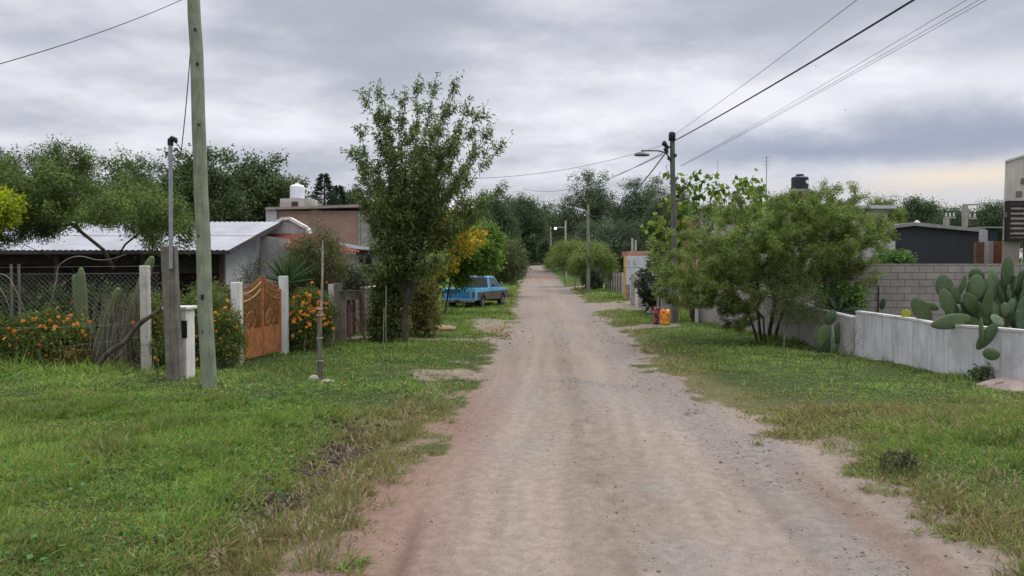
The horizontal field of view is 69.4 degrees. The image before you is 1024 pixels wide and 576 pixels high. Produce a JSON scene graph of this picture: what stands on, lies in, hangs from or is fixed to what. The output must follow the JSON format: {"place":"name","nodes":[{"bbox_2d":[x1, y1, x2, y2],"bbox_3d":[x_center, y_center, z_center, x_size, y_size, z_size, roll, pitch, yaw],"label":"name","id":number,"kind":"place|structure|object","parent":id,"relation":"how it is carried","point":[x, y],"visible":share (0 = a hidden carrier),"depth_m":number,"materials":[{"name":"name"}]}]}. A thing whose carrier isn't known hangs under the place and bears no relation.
{"place":"outdoors","nodes":[
{"label":"outdoors","id":0,"kind":"place"},
{"bbox_2d":[0,260,1023,575],"bbox_3d":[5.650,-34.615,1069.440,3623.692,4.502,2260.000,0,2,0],"label":"ground","id":1,"kind":"structure","parent":0,"point":[826,464],"depth_m":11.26,"materials":[{"name":"plant"}]},
{"bbox_2d":[0,180,30,237],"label":"yellow green tree","id":2,"kind":"object","parent":1,"relation":"on","point":[8,204],"visible":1,"depth_m":15.22,"materials":[{"name":"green plant"}]},
{"bbox_2d":[0,282,37,338],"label":"garden shrub","id":3,"kind":"object","parent":1,"relation":"on","point":[4,288],"visible":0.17,"depth_m":16.08,"materials":[{"name":"green plant"}]},
{"bbox_2d":[0,277,89,333],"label":"garden shrub","id":4,"kind":"object","parent":1,"relation":"on","point":[59,297],"visible":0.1,"depth_m":16.24,"materials":[{"name":"green plant"}]},
{"bbox_2d":[0,301,95,370],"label":"flower bush","id":5,"kind":"object","parent":1,"relation":"on","point":[36,339],"visible":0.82,"depth_m":14.35,"materials":[{"name":"green plant"}]},
{"bbox_2d":[45,345,72,375],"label":"withered shrub","id":6,"kind":"object","parent":1,"relation":"on","point":[57,360],"visible":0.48,"depth_m":14.11,"materials":[{"name":"brown plant"}]},
{"bbox_2d":[58,343,92,366],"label":"withered shrub","id":7,"kind":"object","parent":1,"relation":"on","point":[80,353],"visible":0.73,"depth_m":14.16,"materials":[{"name":"brown plant"}]},
{"bbox_2d":[0,264,159,367],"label":"chain link fence","id":8,"kind":"object","parent":1,"relation":"on","point":[11,267],"visible":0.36,"depth_m":14.91,"materials":[{"name":"metal"}]},
{"bbox_2d":[72,267,91,363],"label":"columnar cactus","id":9,"kind":"object","parent":1,"relation":"on","point":[78,282],"visible":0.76,"depth_m":15.10,"materials":[{"name":"plant"}]},
{"bbox_2d":[0,133,195,295],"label":"acacia tree","id":10,"kind":"object","parent":1,"relation":"on","point":[51,201],"visible":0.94,"depth_m":17.50,"materials":[{"name":"green plant"}]},
{"bbox_2d":[58,277,139,357],"bbox_3d":[-8.864,0.807,16.198,2.020,2.262,1.756,0,2,0],"label":"garden shrub","id":11,"kind":"object","parent":1,"relation":"on","point":[92,297],"visible":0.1,"depth_m":15.97,"materials":[{"name":"green plant"}]},
{"bbox_2d":[88,287,120,366],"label":"columnar cactus","id":12,"kind":"object","parent":1,"relation":"on","point":[117,289],"visible":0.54,"depth_m":14.65,"materials":[{"name":"plant"}]},
{"bbox_2d":[79,284,154,368],"bbox_3d":[-7.788,0.938,14.654,1.643,2.046,0.978,0,2,0],"label":"dry stem tangle","id":13,"kind":"object","parent":1,"relation":"on","point":[117,331],"visible":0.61,"depth_m":14.43,"materials":[{"name":"brown plant"}]},
{"bbox_2d":[75,149,165,221],"bbox_3d":[-20.736,-3.183,39.952,6.226,8.619,4.967,0,2,0],"label":"broadleaf tree","id":14,"kind":"object","parent":1,"relation":"on","point":[109,167],"visible":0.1,"depth_m":39.55,"materials":[{"name":"green plant"}]},
{"bbox_2d":[97,303,162,365],"bbox_3d":[-7.042,0.804,13.760,1.536,1.319,0.132,0,2,9],"label":"timber brace","id":15,"kind":"object","parent":1,"relation":"on","point":[125,341],"visible":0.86,"depth_m":13.77,"materials":[{"name":"brown wood"}]},
{"bbox_2d":[123,256,154,338],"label":"columnar cactus","id":16,"kind":"object","parent":1,"relation":"on","point":[150,261],"visible":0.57,"depth_m":15.13,"materials":[{"name":"plant"}]},
{"bbox_2d":[139,266,151,370],"bbox_3d":[-7.000,0.672,14.129,0.155,2.200,0.140,0,2,0],"label":"fence post","id":17,"kind":"object","parent":1,"relation":"on","point":[145,298],"visible":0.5,"depth_m":14.07,"materials":[{"name":"concrete"}]},
{"bbox_2d":[131,292,165,377],"bbox_3d":[-6.955,0.895,14.155,0.798,1.755,1.835,0,2,-9],"label":"flower bush","id":18,"kind":"object","parent":1,"relation":"on","point":[158,341],"visible":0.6,"depth_m":14.37,"materials":[{"name":"green plant"}]},
{"bbox_2d":[160,136,183,380],"bbox_3d":[-5.938,-0.416,12.917,0.375,4.473,0.193,0,2,0],"label":"service post","id":19,"kind":"object","parent":1,"relation":"on","point":[171,312],"visible":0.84,"depth_m":12.90,"materials":[{"name":"metal"}]},
{"bbox_2d":[162,305,196,378],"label":"meter pillar","id":20,"kind":"structure","parent":1,"relation":"on","point":[188,330],"depth_m":13.25,"materials":[{"name":"white paint"}]},
{"bbox_2d":[0,217,360,316],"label":"metal roof house","id":21,"kind":"structure","parent":1,"relation":"on","point":[233,244],"depth_m":25.40,"materials":[{"name":"metal"}]},
{"bbox_2d":[63,267,90,294],"bbox_3d":[-15.365,0.302,26.134,0.950,2.100,0.060,0,2,0],"label":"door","id":22,"kind":"structure","parent":21,"relation":"in","point":[68,272],"depth_m":26.08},
{"bbox_2d":[179,273,196,299],"bbox_3d":[-11.382,0.302,26.134,0.950,2.100,0.060,0,2,0],"label":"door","id":23,"kind":"structure","parent":21,"relation":"in","point":[184,278],"depth_m":26.09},
{"bbox_2d":[144,140,257,221],"bbox_3d":[-15.253,-2.981,36.026,5.625,8.415,4.422,0,2,0],"label":"broadleaf tree","id":24,"kind":"object","parent":1,"relation":"on","point":[220,210],"visible":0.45,"depth_m":35.41,"materials":[{"name":"green plant"}]},
{"bbox_2d":[187,0,217,387],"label":"utility pole","id":25,"kind":"object","parent":1,"relation":"on","point":[204,296],"visible":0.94,"depth_m":12.32,"materials":[{"name":"grey wood"}]},
{"bbox_2d":[0,0,180,63],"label":"overhead wire","id":26,"kind":"object","parent":25,"relation":"attached to","point":[88,36],"visible":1,"depth_m":10.50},
{"bbox_2d":[180,280,251,368],"bbox_3d":[-6.264,0.782,15.335,2.294,2.074,1.600,1,2,32],"label":"flower bush","id":27,"kind":"object","parent":1,"relation":"on","point":[227,329],"visible":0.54,"depth_m":15.01,"materials":[{"name":"green plant"}]},
{"bbox_2d":[185,276,251,342],"bbox_3d":[-7.037,0.727,17.247,1.867,2.028,1.792,0,2,0],"label":"garden shrub","id":28,"kind":"object","parent":1,"relation":"on","point":[227,292],"visible":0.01,"depth_m":17.09,"materials":[{"name":"green plant"}]},
{"bbox_2d":[230,282,242,365],"bbox_3d":[-5.761,0.845,15.486,0.190,1.931,0.190,0,2,0],"label":"gate post","id":29,"kind":"object","parent":1,"relation":"on","point":[236,292],"visible":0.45,"depth_m":15.38,"materials":[{"name":"white paint"}]},
{"bbox_2d":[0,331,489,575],"bbox_3d":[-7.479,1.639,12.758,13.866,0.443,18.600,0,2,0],"label":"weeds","id":30,"kind":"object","parent":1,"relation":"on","point":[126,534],"visible":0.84,"depth_m":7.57,"materials":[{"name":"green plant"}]},
{"bbox_2d":[233,255,277,295],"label":"leafy shrub","id":31,"kind":"object","parent":1,"relation":"on","point":[246,271],"visible":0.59,"depth_m":18.98,"materials":[{"name":"green plant"}]},
{"bbox_2d":[214,148,297,221],"bbox_3d":[-13.861,-3.252,39.913,6.432,8.793,4.994,0,2,0],"label":"broadleaf tree","id":32,"kind":"object","parent":1,"relation":"on","point":[263,187],"visible":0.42,"depth_m":39.26,"materials":[{"name":"green plant"}]},
{"bbox_2d":[243,275,281,359],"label":"iron gate","id":33,"kind":"structure","parent":1,"relation":"on","point":[266,339],"depth_m":16.49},
{"bbox_2d":[244,281,289,327],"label":"leafy shrub","id":34,"kind":"object","parent":1,"relation":"on","point":[274,300],"visible":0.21,"depth_m":18.01,"materials":[{"name":"green plant"}]},
{"bbox_2d":[278,276,288,353],"bbox_3d":[-5.412,0.738,17.533,0.185,2.046,0.185,0,2,0],"label":"gate post","id":35,"kind":"object","parent":1,"relation":"on","point":[283,283],"visible":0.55,"depth_m":17.44,"materials":[{"name":"white paint"}]},
{"bbox_2d":[254,252,315,295],"bbox_3d":[-5.977,0.253,19.520,1.784,2.558,1.941,-1,2,-20],"label":"yucca plant","id":36,"kind":"object","parent":1,"relation":"on","point":[290,271],"visible":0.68,"depth_m":19.42,"materials":[{"name":"green plant"}]},
{"bbox_2d":[187,416,404,537],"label":"earth clods","id":37,"kind":"object","parent":1,"relation":"on","point":[342,447],"visible":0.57,"depth_m":7.79,"materials":[{"name":"soil"}]},
{"bbox_2d":[274,281,345,353],"bbox_3d":[-4.907,0.787,18.165,1.898,1.949,1.853,-2,2,-40],"label":"flower bush","id":38,"kind":"object","parent":1,"relation":"on","point":[303,313],"visible":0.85,"depth_m":17.96,"materials":[{"name":"green plant"}]},
{"bbox_2d":[270,198,359,300],"bbox_3d":[-5.485,-0.436,20.753,2.519,4.144,1.934,0,2,0],"label":"willowy shrub","id":39,"kind":"object","parent":1,"relation":"on","point":[331,255],"visible":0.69,"depth_m":20.57,"materials":[{"name":"green plant"}]},
{"bbox_2d":[316,240,323,380],"bbox_3d":[-3.367,0.445,12.941,0.123,2.566,0.123,2,3,45],"label":"post","id":40,"kind":"object","parent":1,"relation":"on","point":[319,338],"visible":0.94,"depth_m":12.92,"materials":[{"name":"metal"}]},
{"bbox_2d":[265,198,383,289],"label":"brick building","id":41,"kind":"structure","parent":1,"relation":"on","point":[344,219],"depth_m":34.92,"materials":[{"name":"paint"}]},
{"bbox_2d":[290,183,304,197],"bbox_3d":[-10.764,-4.855,37.062,0.721,0.775,0.716,0,2,0],"label":"water tank","id":42,"kind":"object","parent":41,"relation":"on","point":[297,190],"visible":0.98,"depth_m":36.77,"materials":[{"name":"white plastic"}]},
{"bbox_2d":[307,173,342,205],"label":"conifer tree","id":43,"kind":"object","parent":1,"relation":"on","point":[326,185],"visible":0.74,"depth_m":49.59,"materials":[{"name":"green plant"}]},
{"bbox_2d":[333,283,342,340],"bbox_3d":[-4.718,0.766,20.035,0.200,1.793,0.200,0,2,0],"label":"timber post","id":44,"kind":"object","parent":1,"relation":"on","point":[337,288],"visible":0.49,"depth_m":19.93,"materials":[{"name":"wood"}]},
{"bbox_2d":[327,185,352,204],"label":"conifer tree","id":45,"kind":"object","parent":1,"relation":"on","point":[341,193],"visible":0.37,"depth_m":51.65,"materials":[{"name":"green plant"}]},
{"bbox_2d":[342,300,346,339],"bbox_3d":[-4.663,0.899,20.540,0.110,1.480,0.110,0,2,0],"label":"timber post","id":46,"kind":"object","parent":1,"relation":"on","point":[344,330],"visible":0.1,"depth_m":20.49,"materials":[{"name":"wood"}]},
{"bbox_2d":[339,290,366,341],"bbox_3d":[-4.245,0.820,19.637,0.695,1.511,0.564,0,2,0],"label":"waste basket","id":47,"kind":"object","parent":1,"relation":"on","point":[348,295],"visible":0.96,"depth_m":19.60,"materials":[{"name":"metal"}]},
{"bbox_2d":[335,262,371,323],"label":"leafy shrub","id":48,"kind":"object","parent":1,"relation":"on","point":[353,283],"visible":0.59,"depth_m":24.40,"materials":[{"name":"green plant"}]},
{"bbox_2d":[344,183,378,206],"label":"broadleaf tree","id":49,"kind":"object","parent":1,"relation":"on","point":[353,200],"visible":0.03,"depth_m":53.61,"materials":[{"name":"green plant"}]},
{"bbox_2d":[360,287,365,330],"bbox_3d":[-4.529,0.759,22.436,0.150,1.578,0.150,0,2,0],"label":"timber post","id":50,"kind":"object","parent":1,"relation":"on","point":[363,300],"visible":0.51,"depth_m":22.36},
{"bbox_2d":[346,291,362,336],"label":"pallet gate","id":51,"kind":"structure","parent":50,"relation":"attached to","point":[354,325],"depth_m":21.51,"materials":[{"name":"wood"}]},
{"bbox_2d":[338,242,396,317],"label":"block outbuilding","id":52,"kind":"structure","parent":1,"relation":"on","point":[361,249],"depth_m":28.98,"materials":[{"name":"red brick"}]},
{"bbox_2d":[360,254,420,341],"bbox_3d":[-3.369,0.217,20.533,1.801,3.049,1.806,0,2,0],"label":"roadside shrub","id":53,"kind":"object","parent":1,"relation":"on","point":[394,317],"visible":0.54,"depth_m":20.26,"materials":[{"name":"green plant"}]},
{"bbox_2d":[339,70,514,343],"bbox_3d":[-2.218,-2.084,19.340,4.687,7.524,3.515,0,2,0],"label":"street tree","id":54,"kind":"object","parent":1,"relation":"on","point":[413,241],"visible":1,"depth_m":19.18,"materials":[{"name":"green plant"}]},
{"bbox_2d":[408,274,446,335],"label":"roadside shrub","id":55,"kind":"object","parent":1,"relation":"on","point":[426,300],"visible":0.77,"depth_m":21.65,"materials":[{"name":"green plant"}]},
{"bbox_2d":[429,209,488,310],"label":"yellow tree","id":56,"kind":"object","parent":1,"relation":"on","point":[470,245],"visible":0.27,"depth_m":30.04,"materials":[{"name":"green plant"}]},
{"bbox_2d":[430,218,512,312],"bbox_3d":[-2.099,-1.044,33.106,4.305,4.716,3.925,0,2,0],"label":"bright green tree","id":57,"kind":"object","parent":1,"relation":"on","point":[483,261],"visible":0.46,"depth_m":32.42,"materials":[{"name":"green plant"}]},
{"bbox_2d":[441,276,507,307],"bbox_3d":[-1.894,0.205,39.319,2.260,1.674,5.197,1,2,19],"label":"pickup truck","id":58,"kind":"object","parent":1,"relation":"on","point":[482,291],"visible":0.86,"depth_m":38.33,"materials":[{"name":"paint"}]},
{"bbox_2d":[462,192,501,230],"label":"tree","id":59,"kind":"object","parent":1,"relation":"on","point":[487,215],"visible":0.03,"depth_m":94.28,"materials":[{"name":"green plant"}]},
{"bbox_2d":[471,188,522,244],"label":"tree","id":60,"kind":"object","parent":1,"relation":"on","point":[504,218],"visible":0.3,"depth_m":108.59,"materials":[{"name":"green plant"}]},
{"bbox_2d":[472,232,531,287],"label":"roadside acacia","id":61,"kind":"object","parent":1,"relation":"on","point":[516,267],"visible":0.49,"depth_m":48.88,"materials":[{"name":"green plant"}]},
{"bbox_2d":[504,189,553,264],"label":"tree","id":62,"kind":"object","parent":1,"relation":"on","point":[533,227],"visible":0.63,"depth_m":127.97,"materials":[{"name":"green plant"}]},
{"bbox_2d":[546,234,596,289],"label":"umbrella tree","id":63,"kind":"object","parent":1,"relation":"on","point":[562,254],"visible":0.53,"depth_m":61.57,"materials":[{"name":"green plant"}]},
{"bbox_2d":[574,204,589,291],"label":"street light pole","id":64,"kind":"object","parent":1,"relation":"on","point":[588,249],"visible":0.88,"depth_m":55.83,"materials":[{"name":"metal"}]},
{"bbox_2d":[568,220,599,273],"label":"tree","id":65,"kind":"object","parent":1,"relation":"on","point":[581,235],"visible":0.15,"depth_m":99.11,"materials":[{"name":"green plant"}]},
{"bbox_2d":[547,167,622,270],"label":"tree","id":66,"kind":"object","parent":1,"relation":"on","point":[600,205],"visible":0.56,"depth_m":108.21,"materials":[{"name":"green plant"}]},
{"bbox_2d":[560,239,621,291],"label":"umbrella tree","id":67,"kind":"object","parent":1,"relation":"on","point":[599,255],"visible":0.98,"depth_m":56.52,"materials":[{"name":"green plant"}]},
{"bbox_2d":[579,268,603,288],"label":"verge bush","id":68,"kind":"object","parent":1,"relation":"on","point":[597,277],"visible":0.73,"depth_m":59.65,"materials":[{"name":"green plant"}]},
{"bbox_2d":[203,374,1023,575],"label":"tall grass","id":69,"kind":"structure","parent":1,"relation":"on","point":[438,405],"depth_m":6.55,"materials":[{"name":"green plant"}]},
{"bbox_2d":[605,271,623,293],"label":"rail fence","id":70,"kind":"object","parent":1,"relation":"on","point":[616,283],"visible":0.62,"depth_m":54.28,"materials":[{"name":"wood"}]},
{"bbox_2d":[585,212,645,280],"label":"tree","id":71,"kind":"object","parent":1,"relation":"on","point":[618,236],"visible":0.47,"depth_m":82.61,"materials":[{"name":"green plant"}]},
{"bbox_2d":[604,172,667,265],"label":"tree","id":72,"kind":"object","parent":1,"relation":"on","point":[629,208],"visible":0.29,"depth_m":98.73,"materials":[{"name":"green plant"}]},
{"bbox_2d":[622,251,653,298],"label":"white building","id":73,"kind":"structure","parent":1,"relation":"on","point":[634,261],"depth_m":45.98,"materials":[{"name":"paint"}]},
{"bbox_2d":[633,257,662,314],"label":"dark leaved shrub","id":74,"kind":"object","parent":1,"relation":"on","point":[643,283],"visible":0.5,"depth_m":31.84,"materials":[{"name":"green plant"}]},
{"bbox_2d":[634,131,678,322],"bbox_3d":[5.184,-2.069,26.411,1.773,7.081,0.394,-1,2,-16],"label":"street light pole","id":75,"kind":"object","parent":1,"relation":"on","point":[671,159],"visible":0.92,"depth_m":26.52,"materials":[{"name":"brown wood"}]},
{"bbox_2d":[673,0,914,141],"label":"overhead cable","id":76,"kind":"object","parent":75,"relation":"attached to","point":[876,22],"visible":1,"depth_m":14.75,"materials":[{"name":"rubber"}]},
{"bbox_2d":[659,309,669,324],"bbox_3d":[5.352,1.007,25.941,0.378,0.554,0.344,0,2,0],"label":"feed sack","id":77,"kind":"object","parent":1,"relation":"on","point":[664,316],"visible":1,"depth_m":25.81,"materials":[{"name":"plastic"}]},
{"bbox_2d":[632,183,706,258],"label":"tree","id":78,"kind":"object","parent":1,"relation":"on","point":[657,209],"visible":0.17,"depth_m":79.24,"materials":[{"name":"green plant"}]},
{"bbox_2d":[640,165,767,316],"bbox_3d":[7.796,-1.890,29.648,5.138,6.527,2.871,0,2,-6],"label":"broad leaved tree","id":79,"kind":"object","parent":1,"relation":"on","point":[742,185],"visible":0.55,"depth_m":29.49,"materials":[{"name":"green plant"}]},
{"bbox_2d":[694,287,787,337],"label":"yard wall","id":80,"kind":"structure","parent":1,"relation":"on","point":[708,315],"depth_m":23.16,"materials":[{"name":"concrete"}]},
{"bbox_2d":[641,178,900,342],"bbox_3d":[7.129,-0.695,20.109,7.507,4.548,5.012,0,2,0],"label":"feathery acacia","id":81,"kind":"object","parent":1,"relation":"on","point":[813,220],"visible":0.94,"depth_m":19.18,"materials":[{"name":"green plant"}]},
{"bbox_2d":[681,205,896,307],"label":"cream house","id":82,"kind":"structure","parent":1,"relation":"on","point":[884,209],"depth_m":35.91,"materials":[{"name":"paint"}]},
{"bbox_2d":[762,257,832,346],"bbox_3d":[7.126,0.411,18.581,1.737,2.420,1.880,0,2,0],"label":"acacia","id":83,"kind":"object","parent":1,"relation":"on","point":[779,296],"visible":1,"depth_m":18.45,"materials":[{"name":"green plant"}]},
{"bbox_2d":[788,302,855,355],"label":"garden wall","id":84,"kind":"structure","parent":1,"relation":"on","point":[805,333],"depth_m":18.67,"materials":[{"name":"concrete"}]},
{"bbox_2d":[813,310,840,352],"bbox_3d":[7.594,1.059,17.715,0.772,1.093,0.276,-1,2,-28],"label":"prickly pear","id":85,"kind":"object","parent":1,"relation":"on","point":[822,337],"visible":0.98,"depth_m":17.64,"materials":[{"name":"plant"}]},
{"bbox_2d":[817,293,860,313],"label":"agave plant","id":86,"kind":"object","parent":1,"relation":"on","point":[839,306],"visible":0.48,"depth_m":18.52,"materials":[{"name":"green plant"}]},
{"bbox_2d":[810,276,874,314],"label":"leafy shrub","id":87,"kind":"object","parent":1,"relation":"on","point":[853,295],"visible":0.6,"depth_m":18.98,"materials":[{"name":"green plant"}]},
{"bbox_2d":[864,191,912,223],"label":"tree","id":88,"kind":"object","parent":1,"relation":"on","point":[897,215],"visible":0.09,"depth_m":74.17,"materials":[{"name":"green plant"}]},
{"bbox_2d":[872,248,918,263],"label":"leafy shrub","id":89,"kind":"object","parent":1,"relation":"on","point":[894,256],"visible":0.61,"depth_m":32.54,"materials":[{"name":"green plant"}]},
{"bbox_2d":[874,434,922,472],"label":"shrub","id":90,"kind":"object","parent":1,"relation":"on","point":[903,455],"visible":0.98,"depth_m":7.53,"materials":[{"name":"green plant"}]},
{"bbox_2d":[823,264,1023,327],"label":"block wall","id":91,"kind":"structure","parent":1,"relation":"on","point":[899,288],"depth_m":20.61,"materials":[{"name":"grey concrete"}]},
{"bbox_2d":[898,194,952,225],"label":"tree","id":92,"kind":"object","parent":1,"relation":"on","point":[923,211],"visible":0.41,"depth_m":78.72,"materials":[{"name":"green plant"}]},
{"bbox_2d":[887,220,985,263],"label":"dark shed","id":93,"kind":"structure","parent":1,"relation":"on","point":[927,243],"depth_m":40.94,"materials":[{"name":"metal"}]},
{"bbox_2d":[855,311,1023,380],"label":"garden wall","id":94,"kind":"structure","parent":1,"relation":"on","point":[911,341],"depth_m":14.71,"materials":[{"name":"concrete"}]},
{"bbox_2d":[939,201,989,226],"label":"tree","id":95,"kind":"object","parent":1,"relation":"on","point":[957,220],"visible":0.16,"depth_m":93.49,"materials":[{"name":"green plant"}]},
{"bbox_2d":[911,256,1023,359],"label":"prickly pear","id":96,"kind":"object","parent":1,"relation":"on","point":[992,302],"visible":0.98,"depth_m":15.19,"materials":[{"name":"green plant"}]},
{"bbox_2d":[962,204,978,226],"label":"concrete pole","id":97,"kind":"object","parent":1,"relation":"on","point":[965,218],"visible":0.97,"depth_m":61.73,"materials":[{"name":"white paint"}]},
{"bbox_2d":[967,363,997,381],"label":"leafy plant","id":98,"kind":"object","parent":1,"relation":"on","point":[979,372],"visible":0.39,"depth_m":13.30,"materials":[{"name":"green plant"}]},
{"bbox_2d":[973,241,1001,263],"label":"brick wall","id":99,"kind":"structure","parent":1,"relation":"on","point":[993,252],"depth_m":38.07,"materials":[{"name":"brick"}]},
{"bbox_2d":[972,227,1002,240],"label":"shaded outbuilding","id":100,"kind":"structure","parent":1,"relation":"on","point":[992,233],"depth_m":46.91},
{"bbox_2d":[972,197,1003,240],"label":"tree","id":101,"kind":"object","parent":1,"relation":"on","point":[991,214],"visible":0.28,"depth_m":93.74,"materials":[{"name":"green plant"}]},
{"bbox_2d":[1002,155,1023,263],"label":"modern house","id":102,"kind":"structure","parent":1,"relation":"on","point":[1013,228],"depth_m":29.87,"materials":[{"name":"paint"}]},
{"bbox_2d":[0,0,1023,257],"label":"sky","id":103,"kind":"structure","parent":0,"point":[576,83],"materials":[{"name":"grey"}]},
{"bbox_2d":[336,262,980,575],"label":"dirt road","id":104,"kind":"structure","parent":0,"point":[536,541],"depth_m":7.24,"materials":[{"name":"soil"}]},
{"bbox_2d":[535,236,551,265],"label":"roadside tree","id":105,"kind":"object","parent":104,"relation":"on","point":[542,247],"visible":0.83,"depth_m":107.33,"materials":[{"name":"green plant"}]},
{"bbox_2d":[542,245,571,276],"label":"umbrella tree","id":106,"kind":"object","parent":104,"relation":"on","point":[547,258],"visible":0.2,"depth_m":71.69,"materials":[{"name":"green plant"}]},
{"bbox_2d":[788,189,810,203],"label":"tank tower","id":107,"kind":"structure","parent":0,"point":[801,191],"depth_m":37.70,"materials":[{"name":"grey concrete"}]},
{"bbox_2d":[791,174,808,189],"bbox_3d":[14.811,-5.458,38.043,0.852,0.809,0.846,0,2,0],"label":"water tank","id":108,"kind":"object","parent":107,"relation":"on","point":[799,181],"visible":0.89,"depth_m":37.70,"materials":[{"name":"black plastic"}]},
{"bbox_2d":[977,377,1023,390],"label":"driveway","id":109,"kind":"structure","parent":0,"point":[1016,384],"depth_m":12.62,"materials":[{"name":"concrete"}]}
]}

